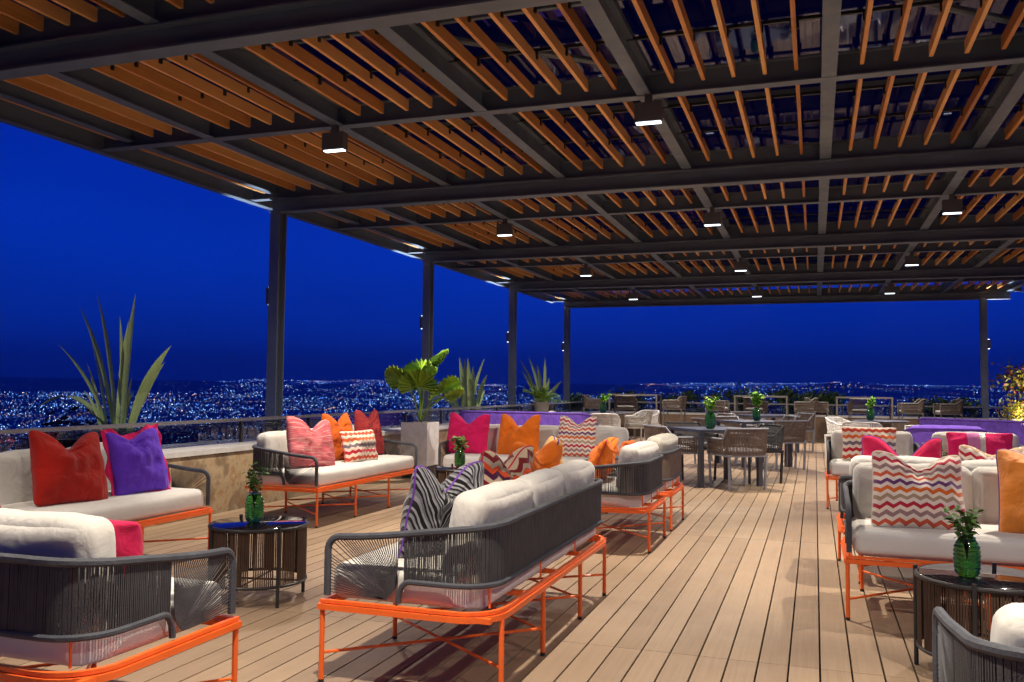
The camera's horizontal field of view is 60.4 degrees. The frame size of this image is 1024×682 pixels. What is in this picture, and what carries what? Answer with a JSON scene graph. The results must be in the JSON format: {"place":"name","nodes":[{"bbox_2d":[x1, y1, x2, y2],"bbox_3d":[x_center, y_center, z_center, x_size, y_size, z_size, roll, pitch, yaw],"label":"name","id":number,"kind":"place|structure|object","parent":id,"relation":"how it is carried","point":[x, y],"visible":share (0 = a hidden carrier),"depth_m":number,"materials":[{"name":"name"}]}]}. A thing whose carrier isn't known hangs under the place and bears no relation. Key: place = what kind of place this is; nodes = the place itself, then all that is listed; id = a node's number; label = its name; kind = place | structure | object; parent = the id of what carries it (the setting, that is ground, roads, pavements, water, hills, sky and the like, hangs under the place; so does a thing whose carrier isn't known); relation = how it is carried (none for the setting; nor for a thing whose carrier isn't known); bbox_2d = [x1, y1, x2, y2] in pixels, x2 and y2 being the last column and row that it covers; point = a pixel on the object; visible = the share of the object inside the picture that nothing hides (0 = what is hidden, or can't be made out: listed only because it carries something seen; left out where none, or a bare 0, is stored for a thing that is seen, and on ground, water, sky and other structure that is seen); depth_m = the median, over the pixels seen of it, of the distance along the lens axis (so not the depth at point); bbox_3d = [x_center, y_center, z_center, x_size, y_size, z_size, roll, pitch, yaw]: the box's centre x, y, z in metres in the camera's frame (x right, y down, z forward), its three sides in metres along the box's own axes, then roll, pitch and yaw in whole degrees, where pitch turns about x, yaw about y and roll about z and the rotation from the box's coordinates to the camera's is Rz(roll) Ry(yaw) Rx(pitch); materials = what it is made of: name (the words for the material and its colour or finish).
{"place":"outdoors","nodes":[
{"label":"outdoors","id":0,"kind":"place"},
{"bbox_2d":[0,377,1023,434],"bbox_3d":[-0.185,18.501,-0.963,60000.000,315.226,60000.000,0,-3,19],"label":"terrain","id":1,"kind":"structure","parent":0,"point":[16,387],"depth_m":8309.40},
{"bbox_2d":[42,395,119,432],"bbox_3d":[-8.396,2.485,16.395,2.540,2.959,2.270,1,-3,-5],"label":"tree","id":2,"kind":"object","parent":1,"relation":"on","point":[57,423],"depth_m":16.05,"materials":[{"name":"green plant"}]},
{"bbox_2d":[0,379,1020,433],"bbox_3d":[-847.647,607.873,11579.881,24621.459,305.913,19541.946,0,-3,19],"label":"city lights","id":3,"kind":"object","parent":1,"relation":"on","point":[399,399],"visible":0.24,"depth_m":7347.22,"materials":[{"name":"blue"}]},
{"bbox_2d":[606,387,650,410],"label":"shrub","id":4,"kind":"object","parent":1,"relation":"on","point":[637,398],"visible":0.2,"depth_m":24.78,"materials":[{"name":"green plant"}]},
{"bbox_2d":[652,388,704,412],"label":"shrub","id":5,"kind":"object","parent":1,"relation":"on","point":[690,395],"visible":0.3,"depth_m":24.39,"materials":[{"name":"green plant"}]},
{"bbox_2d":[704,381,777,413],"bbox_3d":[6.112,1.851,24.018,1.919,1.509,1.750,2,-3,-23],"label":"shrub","id":6,"kind":"object","parent":1,"relation":"on","point":[727,394],"visible":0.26,"depth_m":23.77,"materials":[{"name":"green plant"}]},
{"bbox_2d":[765,385,827,414],"bbox_3d":[7.585,1.879,23.457,1.552,1.425,1.738,3,-4,-41],"label":"shrub","id":7,"kind":"object","parent":1,"relation":"on","point":[786,392],"visible":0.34,"depth_m":23.40,"materials":[{"name":"green plant"}]},
{"bbox_2d":[794,383,853,414],"bbox_3d":[8.314,1.842,23.173,1.555,1.483,1.671,2,-3,-24],"label":"shrub","id":8,"kind":"object","parent":1,"relation":"on","point":[830,397],"visible":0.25,"depth_m":23.14,"materials":[{"name":"green plant"}]},
{"bbox_2d":[910,395,993,417],"bbox_3d":[11.165,1.942,22.372,1.954,1.262,2.174,0,-3,19],"label":"shrub","id":9,"kind":"object","parent":1,"relation":"on","point":[965,410],"visible":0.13,"depth_m":22.07,"materials":[{"name":"green plant"}]},
{"bbox_2d":[0,122,1023,388],"label":"sky","id":10,"kind":"structure","parent":0,"point":[78,225],"materials":[{"name":"blue"}]},
{"bbox_2d":[722,445,917,681],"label":"terrace slab","id":11,"kind":"structure","parent":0,"point":[818,596],"depth_m":5.26,"materials":[{"name":"concrete"}]},
{"bbox_2d":[37,294,170,428],"bbox_3d":[-4.287,0.625,9.159,1.408,2.231,0.520,0,-3,1],"label":"potted agave","id":12,"kind":"object","parent":11,"relation":"on","point":[124,397],"visible":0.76,"depth_m":9.17,"materials":[{"name":"plant"}]},
{"bbox_2d":[144,411,596,527],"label":"wall","id":13,"kind":"structure","parent":11,"relation":"on","point":[225,465],"depth_m":8.95,"materials":[{"name":"stone"}]},
{"bbox_2d":[0,401,582,452],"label":"glass railing","id":14,"kind":"object","parent":13,"relation":"on","point":[195,433],"visible":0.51,"depth_m":9.50,"materials":[{"name":"glass"}]},
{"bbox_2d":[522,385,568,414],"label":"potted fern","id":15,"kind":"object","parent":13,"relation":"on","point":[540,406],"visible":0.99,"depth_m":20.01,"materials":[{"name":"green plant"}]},
{"bbox_2d":[438,358,487,409],"bbox_3d":[-1.141,1.271,17.835,1.360,1.905,0.478,0,-3,6],"label":"potted agave","id":16,"kind":"object","parent":11,"relation":"on","point":[468,382],"visible":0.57,"depth_m":17.78,"materials":[{"name":"plant"}]},
{"bbox_2d":[0,436,1017,681],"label":"deck","id":17,"kind":"structure","parent":11,"relation":"on","point":[672,606],"depth_m":5.00,"materials":[{"name":"wood"}]},
{"bbox_2d":[0,442,213,554],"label":"woven sofa","id":18,"kind":"object","parent":17,"relation":"on","point":[16,491],"visible":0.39,"depth_m":5.88,"materials":[{"name":"white fabric"}]},
{"bbox_2d":[28,430,107,505],"bbox_3d":[-2.873,0.818,5.695,0.270,0.486,0.534,-20,-15,21],"label":"throw pillow","id":19,"kind":"object","parent":18,"relation":"on","point":[62,474],"visible":0.94,"depth_m":5.57,"materials":[{"name":"red fabric"}]},
{"bbox_2d":[100,423,170,495],"bbox_3d":[-2.666,0.859,6.248,0.233,0.526,0.553,-17,-7,22],"label":"throw pillow","id":20,"kind":"object","parent":18,"relation":"on","point":[136,462],"visible":0.91,"depth_m":6.15,"materials":[{"name":"fabric"}]},
{"bbox_2d":[0,508,241,681],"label":"woven sofa","id":21,"kind":"object","parent":17,"relation":"on","point":[72,593],"visible":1,"depth_m":2.92,"materials":[{"name":"white fabric"}]},
{"bbox_2d":[108,519,142,571],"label":"throw pillow","id":22,"kind":"object","parent":21,"relation":"on","point":[128,538],"visible":0.16,"depth_m":3.33,"materials":[{"name":"fabric"}]},
{"bbox_2d":[208,514,308,607],"bbox_3d":[-1.524,1.310,5.282,0.588,0.462,0.588,0,-3,7],"label":"drum side table","id":23,"kind":"object","parent":17,"relation":"on","point":[266,531],"visible":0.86,"depth_m":5.10,"materials":[{"name":"black glass"}]},
{"bbox_2d":[244,492,263,522],"bbox_3d":[-1.553,1.003,5.299,0.116,0.175,0.116,0,-3,19],"label":"glass vase","id":24,"kind":"object","parent":23,"relation":"on","point":[254,508],"visible":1,"depth_m":5.26,"materials":[{"name":"green"}]},
{"bbox_2d":[242,462,268,492],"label":"leafy sprig","id":25,"kind":"object","parent":24,"relation":"in","point":[253,480],"visible":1,"depth_m":5.31,"materials":[{"name":"green plant"}]},
{"bbox_2d":[245,425,417,527],"bbox_3d":[-1.774,1.310,9.012,0.816,0.846,2.146,0,-3,19],"label":"woven sofa","id":26,"kind":"object","parent":17,"relation":"on","point":[270,448],"visible":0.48,"depth_m":8.24,"materials":[{"name":"white fabric"}]},
{"bbox_2d":[286,416,334,466],"bbox_3d":[-1.921,0.966,8.365,0.229,0.487,0.544,-22,-20,33],"label":"throw pillow","id":27,"kind":"object","parent":26,"relation":"on","point":[303,438],"visible":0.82,"depth_m":8.26,"materials":[{"name":"fabric"}]},
{"bbox_2d":[321,413,352,460],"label":"throw pillow","id":28,"kind":"object","parent":26,"relation":"on","point":[343,423],"visible":0.53,"depth_m":8.96,"materials":[{"name":"orange fabric"}]},
{"bbox_2d":[339,429,377,462],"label":"throw pillow","id":29,"kind":"object","parent":26,"relation":"on","point":[359,445],"visible":0.96,"depth_m":8.89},
{"bbox_2d":[354,410,383,454],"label":"throw pillow","id":30,"kind":"object","parent":26,"relation":"on","point":[362,421],"visible":0.64,"depth_m":9.67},
{"bbox_2d":[384,349,462,477],"bbox_3d":[-1.291,0.998,12.299,1.116,1.819,0.920,-2,-4,45],"label":"fan palm","id":31,"kind":"object","parent":17,"relation":"on","point":[423,436],"visible":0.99,"depth_m":12.21,"materials":[{"name":"green plant"}]},
{"bbox_2d":[434,464,457,483],"bbox_3d":[-0.504,1.514,9.008,0.588,0.462,0.588,0,-3,19],"label":"drum side table","id":32,"kind":"object","parent":17,"relation":"on","point":[440,473],"visible":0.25,"depth_m":8.86,"materials":[{"name":"black glass"}]},
{"bbox_2d":[454,450,464,467],"bbox_3d":[-0.533,1.205,8.993,0.116,0.175,0.116,0,-3,19],"label":"glass vase","id":33,"kind":"object","parent":32,"relation":"on","point":[459,458],"visible":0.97,"depth_m":8.95,"materials":[{"name":"green"}]},
{"bbox_2d":[450,436,468,450],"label":"leafy sprig","id":34,"kind":"object","parent":33,"relation":"in","point":[459,442],"visible":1,"depth_m":8.99,"materials":[{"name":"green plant"}]},
{"bbox_2d":[317,460,605,681],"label":"woven sofa","id":35,"kind":"object","parent":17,"relation":"on","point":[506,537],"visible":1,"depth_m":3.78,"materials":[{"name":"grey wicker"}]},
{"bbox_2d":[398,461,483,557],"bbox_3d":[-0.323,0.784,4.116,0.247,0.440,0.476,15,7,39],"label":"throw pillow","id":36,"kind":"object","parent":35,"relation":"on","point":[428,503],"visible":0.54,"depth_m":3.96,"materials":[{"name":"multicoloured fabric"}]},
{"bbox_2d":[478,445,533,484],"bbox_3d":[-0.048,0.808,4.785,0.239,0.466,0.495,13,5,35],"label":"throw pillow","id":37,"kind":"object","parent":35,"relation":"on","point":[517,463],"visible":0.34,"depth_m":4.70,"materials":[{"name":"fabric"}]},
{"bbox_2d":[508,439,562,471],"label":"throw pillow","id":38,"kind":"object","parent":35,"relation":"on","point":[548,455],"visible":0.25,"depth_m":5.20,"materials":[{"name":"orange fabric"}]},
{"bbox_2d":[0,0,1023,419],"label":"pergola","id":39,"kind":"object","parent":17,"relation":"on","point":[826,142],"visible":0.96,"depth_m":8.75,"materials":[{"name":"grey paint"}]},
{"bbox_2d":[322,125,347,152],"bbox_3d":[-1.642,-1.876,8.148,0.220,0.239,0.090,0,-3,19],"label":"ceiling downlight","id":40,"kind":"object","parent":39,"relation":"attached to","point":[335,139],"visible":1,"depth_m":8.11,"materials":[{"name":"grey"}]},
{"bbox_2d":[496,219,512,235],"bbox_3d":[-0.103,-1.628,12.614,0.220,0.239,0.090,0,-3,19],"label":"ceiling downlight","id":41,"kind":"object","parent":39,"relation":"attached to","point":[504,228],"visible":1,"depth_m":12.57,"materials":[{"name":"grey"}]},
{"bbox_2d":[634,94,662,125],"bbox_3d":[1.119,-1.898,7.197,0.220,0.239,0.090,0,-3,19],"label":"ceiling downlight","id":42,"kind":"object","parent":39,"relation":"attached to","point":[649,111],"visible":1,"depth_m":7.16,"materials":[{"name":"grey"}]},
{"bbox_2d":[703,207,720,225],"bbox_3d":[2.658,-1.650,11.663,0.220,0.239,0.090,0,-3,19],"label":"ceiling downlight","id":43,"kind":"object","parent":39,"relation":"attached to","point":[712,217],"visible":1,"depth_m":11.62,"materials":[{"name":"grey"}]},
{"bbox_2d":[905,252,918,265],"bbox_3d":[6.911,-1.423,15.195,0.220,0.239,0.090,0,-3,19],"label":"ceiling downlight","id":44,"kind":"object","parent":39,"relation":"attached to","point":[912,259],"visible":1,"depth_m":15.16,"materials":[{"name":"grey"}]},
{"bbox_2d":[942,194,962,214],"bbox_3d":[5.372,-1.671,10.729,0.220,0.239,0.090,0,-3,19],"label":"ceiling downlight","id":45,"kind":"object","parent":39,"relation":"attached to","point":[952,205],"visible":1,"depth_m":10.69,"materials":[{"name":"grey"}]},
{"bbox_2d":[459,410,598,425],"bbox_3d":[0.274,1.593,14.434,2.296,0.886,0.816,0,-3,19],"label":"purple bench","id":46,"kind":"object","parent":17,"relation":"on","point":[521,418],"visible":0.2,"depth_m":14.09,"materials":[{"name":"fabric"}]},
{"bbox_2d":[438,424,632,465],"bbox_3d":[0.285,1.382,10.014,2.146,0.846,0.816,0,-3,19],"label":"woven sofa","id":47,"kind":"object","parent":17,"relation":"on","point":[546,432],"visible":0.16,"depth_m":9.99,"materials":[{"name":"white fabric"}]},
{"bbox_2d":[446,412,489,453],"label":"throw pillow","id":48,"kind":"object","parent":47,"relation":"on","point":[475,432],"visible":0.84,"depth_m":10.17,"materials":[{"name":"fabric"}]},
{"bbox_2d":[497,414,540,454],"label":"throw pillow","id":49,"kind":"object","parent":47,"relation":"on","point":[511,432],"visible":0.81,"depth_m":9.95,"materials":[{"name":"orange fabric"}]},
{"bbox_2d":[558,415,596,457],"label":"throw pillow","id":50,"kind":"object","parent":47,"relation":"on","point":[577,440],"visible":0.82,"depth_m":9.73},
{"bbox_2d":[581,395,605,411],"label":"bar stool","id":51,"kind":"object","parent":17,"relation":"on","point":[587,401],"visible":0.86,"depth_m":22.74,"materials":[{"name":"brown wicker"}]},
{"bbox_2d":[590,413,620,426],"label":"tub chair","id":52,"kind":"object","parent":17,"relation":"on","point":[616,420],"visible":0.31,"depth_m":17.34,"materials":[{"name":"white wicker"}]},
{"bbox_2d":[584,441,665,552],"bbox_3d":[0.819,1.253,7.327,0.816,0.836,0.996,0,-3,19],"label":"woven armchair","id":53,"kind":"object","parent":17,"relation":"on","point":[635,480],"visible":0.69,"depth_m":6.87,"materials":[{"name":"fabric"}]},
{"bbox_2d":[588,437,618,477],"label":"throw pillow","id":54,"kind":"object","parent":53,"relation":"on","point":[604,452],"visible":0.59,"depth_m":7.13,"materials":[{"name":"orange fabric"}]},
{"bbox_2d":[615,395,637,439],"bbox_3d":[2.871,1.915,22.115,0.528,1.093,0.556,0,-3,13],"label":"bar stool","id":55,"kind":"object","parent":17,"relation":"on","point":[628,406],"visible":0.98,"depth_m":21.91,"materials":[{"name":"brown wicker"}]},
{"bbox_2d":[609,394,661,432],"bbox_3d":[3.186,1.936,22.732,1.250,1.120,0.700,0,-3,19],"label":"bar table","id":56,"kind":"object","parent":17,"relation":"on","point":[656,395],"visible":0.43,"depth_m":22.61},
{"bbox_2d":[588,433,683,531],"bbox_3d":[1.180,1.304,8.376,0.816,0.850,0.996,0,-3,19],"label":"woven armchair","id":57,"kind":"object","parent":17,"relation":"on","point":[669,448],"visible":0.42,"depth_m":8.05,"materials":[{"name":"fabric"}]},
{"bbox_2d":[624,411,652,428],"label":"tub chair","id":58,"kind":"object","parent":17,"relation":"on","point":[632,422],"visible":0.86,"depth_m":18.67,"materials":[{"name":"beige wicker"}]},
{"bbox_2d":[625,410,660,441],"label":"tub chair","id":59,"kind":"object","parent":17,"relation":"on","point":[654,420],"visible":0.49,"depth_m":20.37,"materials":[{"name":"wicker"}]},
{"bbox_2d":[643,424,697,485],"bbox_3d":[2.127,1.519,11.765,0.616,0.793,0.588,1,-3,-16],"label":"dining chair","id":60,"kind":"object","parent":17,"relation":"on","point":[651,430],"visible":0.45,"depth_m":11.55,"materials":[{"name":"wicker"}]},
{"bbox_2d":[662,396,687,426],"bbox_3d":[4.142,1.937,22.295,0.556,1.093,0.528,-1,-3,22],"label":"bar stool","id":61,"kind":"object","parent":17,"relation":"on","point":[673,405],"visible":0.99,"depth_m":22.12,"materials":[{"name":"brown wicker"}]},
{"bbox_2d":[664,422,718,479],"bbox_3d":[2.553,1.568,12.620,0.588,0.793,0.616,1,-3,-16],"label":"dining chair","id":62,"kind":"object","parent":17,"relation":"on","point":[706,435],"visible":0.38,"depth_m":12.73,"materials":[{"name":"brown wicker"}]},
{"bbox_2d":[691,417,738,465],"bbox_3d":[3.402,1.691,14.821,0.616,0.793,0.588,1,-3,-16],"label":"dining chair","id":63,"kind":"object","parent":17,"relation":"on","point":[702,421],"visible":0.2,"depth_m":14.71,"materials":[{"name":"wicker"}]},
{"bbox_2d":[668,426,762,487],"bbox_3d":[2.748,1.558,11.941,0.920,0.745,0.920,1,-3,-16],"label":"dining table","id":64,"kind":"object","parent":17,"relation":"on","point":[701,431],"visible":0.6,"depth_m":11.60,"materials":[{"name":"metal"}]},
{"bbox_2d":[705,412,715,428],"bbox_3d":[2.659,1.065,11.787,0.145,0.219,0.145,0,-3,19],"label":"glass vase","id":65,"kind":"object","parent":64,"relation":"on","point":[710,421],"visible":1,"depth_m":11.73,"materials":[{"name":"green"}]},
{"bbox_2d":[703,396,729,415],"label":"bar stool","id":66,"kind":"object","parent":17,"relation":"on","point":[722,405],"visible":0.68,"depth_m":21.65,"materials":[{"name":"brown wicker"}]},
{"bbox_2d":[711,416,753,461],"bbox_3d":[3.884,1.738,15.629,0.588,0.793,0.616,1,-3,-16],"label":"dining chair","id":67,"kind":"object","parent":17,"relation":"on","point":[729,424],"visible":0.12,"depth_m":15.92,"materials":[{"name":"brown metal"}]},
{"bbox_2d":[707,428,768,490],"bbox_3d":[2.921,1.505,11.342,0.588,0.793,0.616,1,-3,-16],"label":"dining chair","id":68,"kind":"object","parent":17,"relation":"on","point":[753,445],"visible":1,"depth_m":11.12,"materials":[{"name":"wicker"}]},
{"bbox_2d":[715,420,792,467],"bbox_3d":[4.089,1.726,14.912,0.920,0.745,0.920,1,-3,-16],"label":"dining table","id":69,"kind":"object","parent":17,"relation":"on","point":[743,423],"visible":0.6,"depth_m":14.58,"materials":[{"name":"stone"}]},
{"bbox_2d":[743,397,767,419],"bbox_3d":[5.812,1.886,20.997,0.528,1.093,0.556,-1,-3,23],"label":"bar stool","id":70,"kind":"object","parent":17,"relation":"on","point":[747,406],"visible":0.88,"depth_m":20.84,"materials":[{"name":"brown wicker"}]},
{"bbox_2d":[729,423,785,483],"bbox_3d":[3.393,1.554,12.179,0.616,0.793,0.588,1,-3,-16],"label":"dining chair","id":71,"kind":"object","parent":17,"relation":"on","point":[775,437],"visible":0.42,"depth_m":11.97,"materials":[{"name":"grey wicker"}]},
{"bbox_2d":[734,395,787,414],"bbox_3d":[6.132,1.907,21.612,1.250,1.120,0.700,0,-3,19],"label":"bar table","id":72,"kind":"object","parent":17,"relation":"on","point":[736,402],"visible":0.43,"depth_m":21.45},
{"bbox_2d":[735,414,798,452],"bbox_3d":[5.275,1.909,18.200,0.920,0.745,0.920,1,-3,-16],"label":"dining table","id":73,"kind":"object","parent":17,"relation":"on","point":[772,416],"visible":0.24,"depth_m":17.98,"materials":[{"name":"stone"}]},
{"bbox_2d":[753,415,799,468],"bbox_3d":[4.361,1.652,14.461,0.616,0.853,0.588,1,-3,-1],"label":"dining chair","id":74,"kind":"object","parent":17,"relation":"on","point":[789,417],"visible":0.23,"depth_m":14.56,"materials":[{"name":"brown metal"}]},
{"bbox_2d":[773,420,806,469],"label":"dining chair","id":75,"kind":"object","parent":17,"relation":"on","point":[793,438],"visible":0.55,"depth_m":14.01,"materials":[{"name":"wicker"}]},
{"bbox_2d":[776,413,815,451],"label":"dining chair","id":76,"kind":"object","parent":17,"relation":"on","point":[809,418],"visible":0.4,"depth_m":18.21,"materials":[{"name":"brown metal"}]},
{"bbox_2d":[794,398,817,443],"bbox_3d":[7.088,1.909,21.177,0.556,1.093,0.528,0,-3,18],"label":"bar stool","id":77,"kind":"object","parent":17,"relation":"on","point":[814,403],"visible":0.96,"depth_m":20.94,"materials":[{"name":"brown wicker"}]},
{"bbox_2d":[804,397,828,442],"bbox_3d":[7.353,1.915,21.243,0.556,1.093,0.528,0,-3,17],"label":"bar stool","id":78,"kind":"object","parent":17,"relation":"on","point":[822,407],"visible":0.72,"depth_m":21.00,"materials":[{"name":"brown wicker"}]},
{"bbox_2d":[824,417,867,458],"bbox_3d":[6.221,1.811,16.410,0.628,0.775,0.635,3,-4,-41],"label":"tub chair","id":79,"kind":"object","parent":17,"relation":"on","point":[831,422],"visible":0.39,"depth_m":16.40,"materials":[{"name":"white wicker"}]},
{"bbox_2d":[847,398,872,427],"bbox_3d":[8.103,1.879,20.420,0.528,1.093,0.556,0,-3,16],"label":"bar stool","id":80,"kind":"object","parent":17,"relation":"on","point":[862,408],"visible":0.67,"depth_m":20.23,"materials":[{"name":"brown wicker"}]},
{"bbox_2d":[835,397,892,429],"bbox_3d":[8.419,1.900,21.036,1.250,1.120,0.700,0,-3,19],"label":"bar table","id":81,"kind":"object","parent":17,"relation":"on","point":[890,405],"visible":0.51,"depth_m":20.87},
{"bbox_2d":[825,430,919,508],"bbox_3d":[3.982,1.408,9.692,0.996,0.836,0.816,0,-3,19],"label":"woven armchair","id":82,"kind":"object","parent":17,"relation":"on","point":[838,466],"visible":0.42,"depth_m":9.73,"materials":[{"name":"white fabric"}]},
{"bbox_2d":[842,426,896,459],"bbox_3d":[3.931,1.138,9.673,0.564,0.387,0.198,0,-17,19],"label":"throw pillow","id":83,"kind":"object","parent":82,"relation":"on","point":[852,444],"visible":0.63,"depth_m":9.65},
{"bbox_2d":[897,399,925,430],"bbox_3d":[9.376,1.901,20.603,0.556,1.093,0.528,0,-3,14],"label":"bar stool","id":84,"kind":"object","parent":17,"relation":"on","point":[908,408],"visible":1,"depth_m":20.41,"materials":[{"name":"brown wicker"}]},
{"bbox_2d":[837,455,996,583],"bbox_3d":[3.332,1.199,5.903,2.146,0.846,0.816,0,-3,19],"label":"woven sofa","id":85,"kind":"object","parent":17,"relation":"on","point":[971,465],"visible":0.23,"depth_m":5.93,"materials":[{"name":"white fabric"}]},
{"bbox_2d":[861,435,941,457],"bbox_3d":[2.684,0.891,6.061,0.535,0.481,0.229,-1,7,21],"label":"throw pillow","id":86,"kind":"object","parent":85,"relation":"on","point":[932,447],"visible":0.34,"depth_m":6.03,"materials":[{"name":"fabric"}]},
{"bbox_2d":[959,445,1023,461],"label":"throw pillow","id":87,"kind":"object","parent":85,"relation":"on","point":[966,452],"visible":0.19,"depth_m":5.86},
{"bbox_2d":[841,462,1023,632],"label":"woven sofa","id":88,"kind":"object","parent":17,"relation":"on","point":[864,537],"visible":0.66,"depth_m":4.90,"materials":[{"name":"white fabric"}]},
{"bbox_2d":[871,451,966,530],"bbox_3d":[2.325,0.860,5.043,0.506,0.454,0.236,1,-24,17],"label":"throw pillow","id":89,"kind":"object","parent":88,"relation":"on","point":[905,494],"visible":0.87,"depth_m":4.97,"materials":[{"name":"fabric"}]},
{"bbox_2d":[996,449,1023,533],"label":"throw pillow","id":90,"kind":"object","parent":88,"relation":"on","point":[1010,467],"visible":0.9,"depth_m":4.86,"materials":[{"name":"orange fabric"}]},
{"bbox_2d":[904,425,986,445],"bbox_3d":[5.702,1.523,11.614,0.996,0.840,0.816,0,-3,19],"label":"purple armchair","id":91,"kind":"object","parent":17,"relation":"on","point":[921,434],"visible":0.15,"depth_m":11.35,"materials":[{"name":"fabric"}]},
{"bbox_2d":[933,399,964,418],"bbox_3d":[10.082,1.891,20.257,0.556,1.093,0.528,0,-3,9],"label":"bar stool","id":92,"kind":"object","parent":17,"relation":"on","point":[953,408],"visible":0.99,"depth_m":20.05,"materials":[{"name":"brown wicker"}]},
{"bbox_2d":[913,562,1023,664],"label":"drum side table","id":93,"kind":"object","parent":17,"relation":"on","point":[999,584],"visible":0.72,"depth_m":3.90,"materials":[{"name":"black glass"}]},
{"bbox_2d":[953,536,981,577],"bbox_3d":[2.042,0.968,3.945,0.116,0.175,0.116,0,-3,19],"label":"glass vase","id":94,"kind":"object","parent":93,"relation":"on","point":[967,560],"visible":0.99,"depth_m":3.90,"materials":[{"name":"green"}]},
{"bbox_2d":[942,505,983,538],"bbox_3d":[2.023,0.860,3.946,0.142,0.227,0.215,-2,-4,42],"label":"leafy sprig","id":95,"kind":"object","parent":94,"relation":"in","point":[969,521],"visible":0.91,"depth_m":3.95,"materials":[{"name":"green plant"}]},
{"bbox_2d":[918,417,1023,444],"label":"purple bench","id":96,"kind":"object","parent":17,"relation":"on","point":[1005,426],"visible":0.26,"depth_m":12.35,"materials":[{"name":"fabric"}]},
{"bbox_2d":[931,432,1023,456],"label":"woven armchair","id":97,"kind":"object","parent":17,"relation":"on","point":[943,437],"visible":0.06,"depth_m":9.71,"materials":[{"name":"white fabric"}]},
{"bbox_2d":[946,432,1012,455],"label":"throw pillow","id":98,"kind":"object","parent":97,"relation":"on","point":[990,443],"visible":0.48,"depth_m":9.33,"materials":[{"name":"fabric"}]},
{"bbox_2d":[932,603,1023,681],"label":"woven sofa","id":99,"kind":"object","parent":17,"relation":"on","point":[960,653],"visible":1,"depth_m":2.06,"materials":[{"name":"white fabric"}]},
{"bbox_2d":[520,359,560,405],"bbox_3d":[0.743,1.464,22.629,1.088,2.055,0.624,0,-3,6],"label":"potted agave","id":100,"kind":"object","parent":11,"relation":"on","point":[538,385],"visible":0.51,"depth_m":22.59,"materials":[{"name":"green plant"}]},
{"bbox_2d":[597,411,1021,440],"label":"wall","id":101,"kind":"structure","parent":11,"relation":"on","point":[820,430],"depth_m":22.18,"materials":[{"name":"brown stone"}]},
{"bbox_2d":[589,401,1023,418],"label":"glass railing","id":102,"kind":"object","parent":101,"relation":"on","point":[842,405],"visible":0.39,"depth_m":22.59,"materials":[{"name":"glass"}]},
{"bbox_2d":[988,353,1023,424],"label":"shrub","id":103,"kind":"object","parent":11,"relation":"on","point":[1018,377],"visible":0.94,"depth_m":21.00,"materials":[{"name":"green plant"}]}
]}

